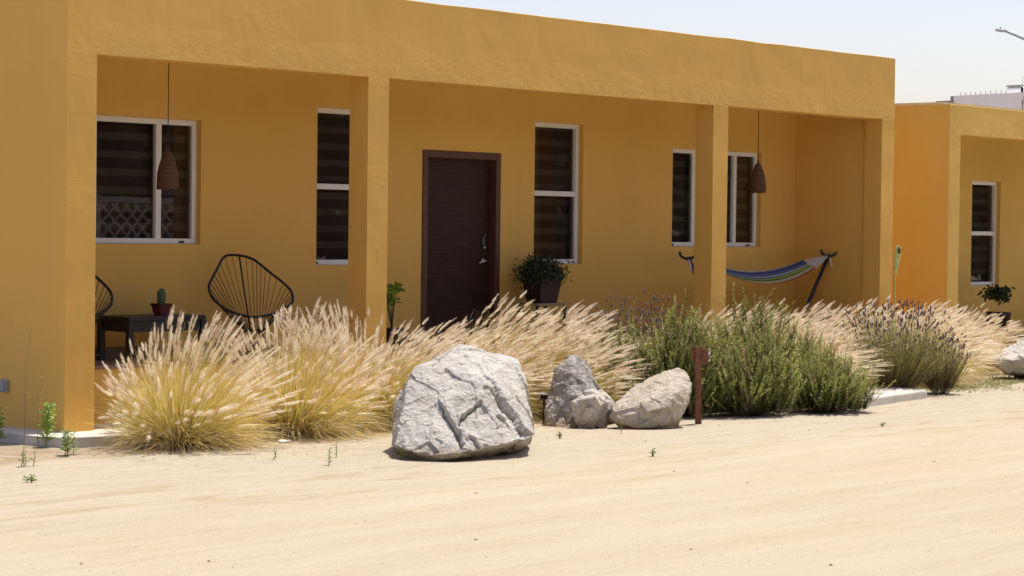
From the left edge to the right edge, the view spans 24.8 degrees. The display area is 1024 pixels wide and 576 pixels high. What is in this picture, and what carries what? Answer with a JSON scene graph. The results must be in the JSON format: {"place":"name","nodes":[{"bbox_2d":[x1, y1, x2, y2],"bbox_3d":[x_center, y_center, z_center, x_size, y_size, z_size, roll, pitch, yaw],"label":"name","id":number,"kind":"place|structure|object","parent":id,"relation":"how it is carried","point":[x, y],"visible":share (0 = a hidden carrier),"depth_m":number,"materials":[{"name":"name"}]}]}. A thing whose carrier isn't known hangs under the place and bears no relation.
{"place":"outdoors","nodes":[
{"label":"outdoors","id":0,"kind":"place"},
{"bbox_2d":[0,422,135,447],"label":"pavement","id":1,"kind":"structure","parent":0,"point":[15,435],"depth_m":18.60,"materials":[{"name":"concrete"}]},
{"bbox_2d":[76,304,305,455],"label":"fountain grass","id":2,"kind":"object","parent":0,"point":[187,416],"depth_m":18.44,"materials":[{"name":"beige plant"}]},
{"bbox_2d":[352,318,482,432],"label":"fountain grass","id":3,"kind":"object","parent":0,"point":[403,357],"depth_m":20.43,"materials":[{"name":"beige plant"}]},
{"bbox_2d":[462,326,557,424],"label":"fountain grass","id":4,"kind":"object","parent":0,"point":[533,379],"depth_m":21.56,"materials":[{"name":"beige plant"}]},
{"bbox_2d":[0,369,1023,575],"bbox_3d":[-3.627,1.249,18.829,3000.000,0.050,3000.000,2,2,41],"label":"ground","id":5,"kind":"structure","parent":0,"point":[99,536],"depth_m":14.95,"materials":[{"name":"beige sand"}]},
{"bbox_2d":[0,407,8,443],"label":"weed","id":6,"kind":"object","parent":5,"relation":"on","point":[1,432],"visible":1,"depth_m":18.59,"materials":[{"name":"green plant"}]},
{"bbox_2d":[21,326,31,437],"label":"dry stalk","id":7,"kind":"object","parent":5,"relation":"on","point":[25,396],"visible":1,"depth_m":18.43,"materials":[{"name":"brown plant"}]},
{"bbox_2d":[18,446,38,466],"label":"weed","id":8,"kind":"object","parent":5,"relation":"on","point":[23,458],"visible":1,"depth_m":16.98,"materials":[{"name":"green plant"}]},
{"bbox_2d":[23,474,37,482],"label":"weed","id":9,"kind":"object","parent":5,"relation":"on","point":[31,478],"visible":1,"depth_m":15.80,"materials":[{"name":"green plant"}]},
{"bbox_2d":[33,380,42,445],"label":"dry stalk","id":10,"kind":"object","parent":5,"relation":"on","point":[38,409],"visible":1,"depth_m":18.45,"materials":[{"name":"brown plant"}]},
{"bbox_2d":[35,402,57,446],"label":"weed","id":11,"kind":"object","parent":5,"relation":"on","point":[50,421],"visible":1,"depth_m":18.38,"materials":[{"name":"green plant"}]},
{"bbox_2d":[60,429,78,455],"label":"weed","id":12,"kind":"object","parent":5,"relation":"on","point":[66,440],"visible":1,"depth_m":17.81,"materials":[{"name":"green plant"}]},
{"bbox_2d":[209,296,395,442],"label":"fountain grass","id":13,"kind":"object","parent":5,"relation":"on","point":[319,416],"depth_m":19.56,"materials":[{"name":"beige plant"}]},
{"bbox_2d":[234,300,412,433],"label":"fountain grass","id":14,"kind":"object","parent":5,"relation":"on","point":[349,340],"depth_m":20.28,"materials":[{"name":"beige plant"}]},
{"bbox_2d":[325,447,332,464],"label":"weed","id":15,"kind":"object","parent":5,"relation":"on","point":[329,456],"visible":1,"depth_m":17.23,"materials":[{"name":"green plant"}]},
{"bbox_2d":[397,446,407,459],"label":"weed","id":16,"kind":"object","parent":5,"relation":"on","point":[401,453],"visible":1,"depth_m":17.77,"materials":[{"name":"green plant"}]},
{"bbox_2d":[0,0,894,431],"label":"bungalow","id":17,"kind":"object","parent":5,"relation":"on","point":[444,164],"visible":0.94,"depth_m":22.78,"materials":[{"name":"paint"}]},
{"bbox_2d":[95,274,113,355],"bbox_3d":[-3.754,0.178,19.867,0.625,0.941,0.727,-1,2,-41],"label":"string chair","id":18,"kind":"object","parent":17,"relation":"on","point":[103,311],"visible":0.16,"depth_m":19.79,"materials":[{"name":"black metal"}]},
{"bbox_2d":[95,115,196,243],"bbox_3d":[-3.541,-0.972,20.969,0.157,1.146,1.703,2,2,41],"label":"window","id":19,"kind":"structure","parent":17,"relation":"in","point":[130,209],"depth_m":21.21,"materials":[{"name":"black glass"}]},
{"bbox_2d":[97,313,205,361],"bbox_3d":[-3.195,0.439,20.631,0.442,0.395,0.886,2,2,41],"label":"table","id":20,"kind":"object","parent":17,"relation":"on","point":[129,325],"visible":0.69,"depth_m":20.41,"materials":[{"name":"black wood"}]},
{"bbox_2d":[150,288,171,314],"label":"potted cactus","id":21,"kind":"object","parent":20,"relation":"on","point":[160,307],"visible":1,"depth_m":20.64,"materials":[{"name":"green ceramic"}]},
{"bbox_2d":[156,63,178,189],"bbox_3d":[-3.017,-1.544,20.406,0.196,1.360,0.193,2,2,41],"label":"pendant lamp","id":22,"kind":"object","parent":17,"relation":"hanging from","point":[167,176],"visible":0.99,"depth_m":20.36,"materials":[{"name":"wicker"}]},
{"bbox_2d":[207,254,293,357],"bbox_3d":[-2.379,0.159,21.348,0.727,0.941,0.625,2,2,41],"label":"string chair","id":23,"kind":"object","parent":17,"relation":"on","point":[227,311],"visible":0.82,"depth_m":21.39,"materials":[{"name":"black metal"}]},
{"bbox_2d":[316,107,349,264],"bbox_3d":[-1.733,-1.001,23.039,0.157,1.543,0.811,2,2,41],"label":"window","id":24,"kind":"structure","parent":17,"relation":"in","point":[333,127],"depth_m":23.04,"materials":[{"name":"black glass"}]},
{"bbox_2d":[386,281,405,351],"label":"potted plant","id":25,"kind":"object","parent":17,"relation":"on","point":[396,288],"visible":0.62,"depth_m":22.47,"materials":[{"name":"green plant"}]},
{"bbox_2d":[421,150,500,342],"bbox_3d":[-0.570,-0.422,24.274,0.135,2.001,1.202,2,2,41],"label":"door","id":26,"kind":"structure","parent":17,"relation":"in","point":[461,191],"depth_m":24.33,"materials":[{"name":"brown wood"}]},
{"bbox_2d":[516,303,566,337],"bbox_3d":[0.312,0.368,24.753,0.300,0.420,0.480,2,2,41],"label":"plant stand","id":27,"kind":"object","parent":17,"relation":"on","point":[537,305],"visible":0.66,"depth_m":24.66,"materials":[{"name":"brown wood"}]},
{"bbox_2d":[508,252,572,302],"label":"potted plant","id":28,"kind":"object","parent":27,"relation":"on","point":[541,279],"visible":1,"depth_m":24.59,"materials":[{"name":"green plant"}]},
{"bbox_2d":[533,122,578,263],"bbox_3d":[0.412,-1.036,25.496,0.157,1.543,0.822,2,2,41],"label":"window","id":29,"kind":"structure","parent":17,"relation":"in","point":[552,194],"depth_m":25.63,"materials":[{"name":"black glass"}]},
{"bbox_2d":[749,111,765,192],"bbox_3d":[2.880,-1.792,27.153,0.196,1.360,0.193,0,2,-22],"label":"pendant lamp","id":30,"kind":"object","parent":17,"relation":"hanging from","point":[757,184],"visible":0.98,"depth_m":27.10,"materials":[{"name":"brown wicker"}]},
{"bbox_2d":[678,250,836,334],"bbox_3d":[2.936,0.038,27.395,0.520,1.008,3.046,2,2,41],"label":"hammock stand","id":31,"kind":"object","parent":17,"relation":"on","point":[817,281],"visible":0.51,"depth_m":28.22,"materials":[{"name":"black metal"}]},
{"bbox_2d":[687,255,832,283],"bbox_3d":[2.943,-0.220,27.392,0.262,0.344,2.927,2,2,41],"label":"hammock","id":32,"kind":"object","parent":31,"relation":"hanging from","point":[794,271],"visible":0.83,"depth_m":27.68,"materials":[{"name":"fabric"}]},
{"bbox_2d":[370,318,537,421],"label":"fountain grass","id":33,"kind":"object","parent":5,"relation":"on","point":[456,330],"depth_m":21.19,"materials":[{"name":"beige plant"}]},
{"bbox_2d":[392,344,534,460],"bbox_3d":[-0.383,0.932,18.527,1.134,0.961,1.687,1,1,-2],"label":"boulder","id":34,"kind":"object","parent":5,"relation":"on","point":[459,401],"visible":0.94,"depth_m":18.10,"materials":[{"name":"stone"}]},
{"bbox_2d":[435,290,610,419],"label":"fountain grass","id":35,"kind":"object","parent":5,"relation":"on","point":[520,327],"depth_m":22.08,"materials":[{"name":"beige plant"}]},
{"bbox_2d":[537,391,547,422],"bbox_3d":[0.297,1.135,21.407,0.130,0.372,0.089,0,2,-21],"label":"garden spotlight","id":36,"kind":"object","parent":5,"relation":"on","point":[542,397],"visible":0.69,"depth_m":21.37,"materials":[{"name":"black metal"}]},
{"bbox_2d":[68,375,1023,472],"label":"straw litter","id":37,"kind":"object","parent":5,"relation":"on","point":[392,435],"visible":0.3,"depth_m":18.57,"materials":[{"name":"beige plant"}]},
{"bbox_2d":[544,354,613,427],"bbox_3d":[0.629,0.990,21.282,0.640,0.753,0.933,1,1,12],"label":"boulder","id":38,"kind":"object","parent":5,"relation":"on","point":[573,378],"visible":0.56,"depth_m":21.08,"materials":[{"name":"grey stone"}]},
{"bbox_2d":[504,300,654,417],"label":"fountain grass","id":39,"kind":"object","parent":5,"relation":"on","point":[580,316],"depth_m":22.34,"materials":[{"name":"beige plant"}]},
{"bbox_2d":[528,327,653,416],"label":"fountain grass","id":40,"kind":"object","parent":5,"relation":"on","point":[618,374],"depth_m":21.91,"materials":[{"name":"beige plant"}]},
{"bbox_2d":[571,388,614,428],"bbox_3d":[0.714,1.101,20.861,0.343,0.421,0.454,2,2,30],"label":"boulder","id":41,"kind":"object","parent":5,"relation":"on","point":[591,408],"visible":0.93,"depth_m":20.70,"materials":[{"name":"grey stone"}]},
{"bbox_2d":[570,313,676,401],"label":"fountain grass","id":42,"kind":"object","parent":5,"relation":"on","point":[613,345],"depth_m":22.39,"materials":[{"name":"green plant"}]},
{"bbox_2d":[575,289,702,376],"bbox_3d":[1.244,0.614,23.005,1.394,1.217,1.423,2,2,41],"label":"lavender bush","id":43,"kind":"object","parent":5,"relation":"on","point":[630,308],"visible":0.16,"depth_m":22.95,"materials":[{"name":"green plant"}]},
{"bbox_2d":[610,368,691,428],"bbox_3d":[1.308,1.057,21.035,0.630,0.661,1.000,1,2,22],"label":"boulder","id":44,"kind":"object","parent":5,"relation":"on","point":[659,401],"visible":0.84,"depth_m":20.71,"materials":[{"name":"beige stone"}]},
{"bbox_2d":[625,288,741,416],"bbox_3d":[1.698,0.613,22.348,1.311,1.245,1.178,1,1,-3],"label":"rosemary bush","id":45,"kind":"object","parent":5,"relation":"on","point":[677,346],"visible":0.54,"depth_m":22.19,"materials":[{"name":"green plant"}]},
{"bbox_2d":[691,346,709,423],"bbox_3d":[1.733,0.995,21.416,0.179,0.916,0.051,1,1,0],"label":"marker post","id":46,"kind":"object","parent":5,"relation":"on","point":[699,356],"visible":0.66,"depth_m":21.39,"materials":[{"name":"wood"}]},
{"bbox_2d":[667,303,796,354],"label":"fountain grass","id":47,"kind":"object","parent":5,"relation":"on","point":[708,314],"depth_m":24.62,"materials":[{"name":"beige plant"}]},
{"bbox_2d":[688,282,816,406],"bbox_3d":[2.392,0.581,23.401,1.328,1.278,1.764,2,2,41],"label":"rosemary bush","id":48,"kind":"object","parent":5,"relation":"on","point":[740,331],"visible":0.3,"depth_m":23.40,"materials":[{"name":"green plant"}]},
{"bbox_2d":[703,322,805,415],"bbox_3d":[2.351,0.789,22.551,0.858,0.908,1.536,2,2,41],"label":"rosemary bush","id":49,"kind":"object","parent":5,"relation":"on","point":[766,392],"visible":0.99,"depth_m":22.41,"materials":[{"name":"green plant"}]},
{"bbox_2d":[732,299,845,355],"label":"fountain grass","id":50,"kind":"object","parent":5,"relation":"on","point":[801,321],"depth_m":25.07,"materials":[{"name":"beige plant"}]},
{"bbox_2d":[771,322,859,401],"bbox_3d":[2.967,0.778,24.029,1.071,0.844,1.274,2,2,41],"label":"rosemary bush","id":51,"kind":"object","parent":5,"relation":"on","point":[806,350],"visible":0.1,"depth_m":23.90,"materials":[{"name":"green plant"}]},
{"bbox_2d":[784,327,870,378],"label":"fountain grass","id":52,"kind":"object","parent":5,"relation":"on","point":[839,352],"depth_m":24.55,"materials":[{"name":"beige plant"}]},
{"bbox_2d":[774,299,886,369],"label":"fountain grass","id":53,"kind":"object","parent":5,"relation":"on","point":[821,316],"depth_m":25.71,"materials":[{"name":"beige plant"}]},
{"bbox_2d":[785,338,895,412],"bbox_3d":[3.133,0.862,23.137,1.005,0.736,1.312,4,4,68],"label":"rosemary bush","id":54,"kind":"object","parent":5,"relation":"on","point":[826,388],"visible":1,"depth_m":22.96,"materials":[{"name":"green plant"}]},
{"bbox_2d":[822,298,919,387],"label":"fountain grass","id":55,"kind":"object","parent":5,"relation":"on","point":[851,315],"depth_m":26.30,"materials":[{"name":"beige plant"}]},
{"bbox_2d":[855,385,926,407],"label":"concrete slab","id":56,"kind":"structure","parent":5,"relation":"on","point":[889,395],"depth_m":24.51,"materials":[{"name":"white concrete"}]},
{"bbox_2d":[828,299,966,388],"bbox_3d":[4.186,0.632,25.514,1.665,1.067,1.573,2,2,41],"label":"lavender bush","id":57,"kind":"object","parent":5,"relation":"on","point":[906,377],"visible":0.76,"depth_m":25.29,"materials":[{"name":"green plant"}]},
{"bbox_2d":[894,245,900,320],"bbox_3d":[4.609,0.347,27.899,0.098,1.735,0.065,0,2,-22],"label":"prickly pear","id":58,"kind":"object","parent":5,"relation":"on","point":[897,255],"visible":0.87,"depth_m":27.86,"materials":[{"name":"plant"}]},
{"bbox_2d":[842,295,960,387],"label":"fountain grass","id":59,"kind":"object","parent":5,"relation":"on","point":[909,310],"depth_m":26.92,"materials":[{"name":"beige plant"}]},
{"bbox_2d":[915,331,974,393],"bbox_3d":[4.711,0.817,25.705,0.721,0.707,0.710,0,1,-16],"label":"lavender bush","id":60,"kind":"object","parent":5,"relation":"on","point":[946,376],"visible":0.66,"depth_m":25.59,"materials":[{"name":"green plant"}]},
{"bbox_2d":[904,309,999,389],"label":"fountain grass","id":61,"kind":"object","parent":5,"relation":"on","point":[971,349],"depth_m":26.73,"materials":[{"name":"beige plant"}]},
{"bbox_2d":[905,298,1005,386],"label":"fountain grass","id":62,"kind":"object","parent":5,"relation":"on","point":[938,309],"depth_m":27.53,"materials":[{"name":"beige plant"}]},
{"bbox_2d":[891,102,1023,352],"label":"bungalow","id":63,"kind":"object","parent":5,"relation":"on","point":[958,207],"visible":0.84,"depth_m":29.67,"materials":[{"name":"paint"}]},
{"bbox_2d":[971,181,996,285],"bbox_3d":[6.506,-0.764,32.487,0.157,1.457,0.785,2,2,41],"label":"window","id":64,"kind":"structure","parent":63,"relation":"in","point":[980,189],"depth_m":32.66,"materials":[{"name":"white metal"}]},
{"bbox_2d":[977,284,1015,345],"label":"potted plant","id":65,"kind":"object","parent":63,"relation":"on","point":[997,292],"visible":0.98,"depth_m":31.46,"materials":[{"name":"green plant"}]},
{"bbox_2d":[921,303,1008,381],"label":"fountain grass","id":66,"kind":"object","parent":5,"relation":"on","point":[975,322],"depth_m":28.07,"materials":[{"name":"beige plant"}]},
{"bbox_2d":[911,373,1023,392],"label":"ground cover","id":67,"kind":"object","parent":5,"relation":"on","point":[1015,381],"visible":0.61,"depth_m":27.41,"materials":[{"name":"green plant"}]},
{"bbox_2d":[936,90,1023,109],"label":"white building","id":68,"kind":"structure","parent":5,"relation":"on","point":[1008,100],"depth_m":60.45,"materials":[{"name":"concrete"}]},
{"bbox_2d":[991,337,1023,378],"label":"boulder","id":69,"kind":"object","parent":5,"relation":"on","point":[1012,364],"visible":0.97,"depth_m":28.23,"materials":[{"name":"stone"}]},
{"bbox_2d":[995,27,1023,39],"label":"street lamp","id":70,"kind":"object","parent":5,"relation":"on","point":[1010,33],"visible":1,"depth_m":65.97,"materials":[{"name":"metal"}]},
{"bbox_2d":[412,0,1023,102],"label":"sky","id":71,"kind":"structure","parent":0,"point":[941,49],"materials":[{"name":"white"}]},
{"bbox_2d":[805,320,891,387],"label":"fountain grass","id":72,"kind":"object","parent":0,"point":[836,339],"depth_m":25.02,"materials":[{"name":"beige plant"}]},
{"bbox_2d":[845,312,937,390],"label":"ornamental grass","id":73,"kind":"object","parent":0,"point":[872,331],"depth_m":25.76,"materials":[{"name":"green plant"}]},
{"bbox_2d":[955,303,1023,375],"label":"fountain grass","id":74,"kind":"object","parent":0,"point":[1010,327],"depth_m":29.48,"materials":[{"name":"beige plant"}]},
{"bbox_2d":[1006,85,1023,92],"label":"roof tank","id":75,"kind":"object","parent":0,"point":[1013,89],"visible":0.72,"depth_m":60.49,"materials":[{"name":"white plastic"}]}
]}

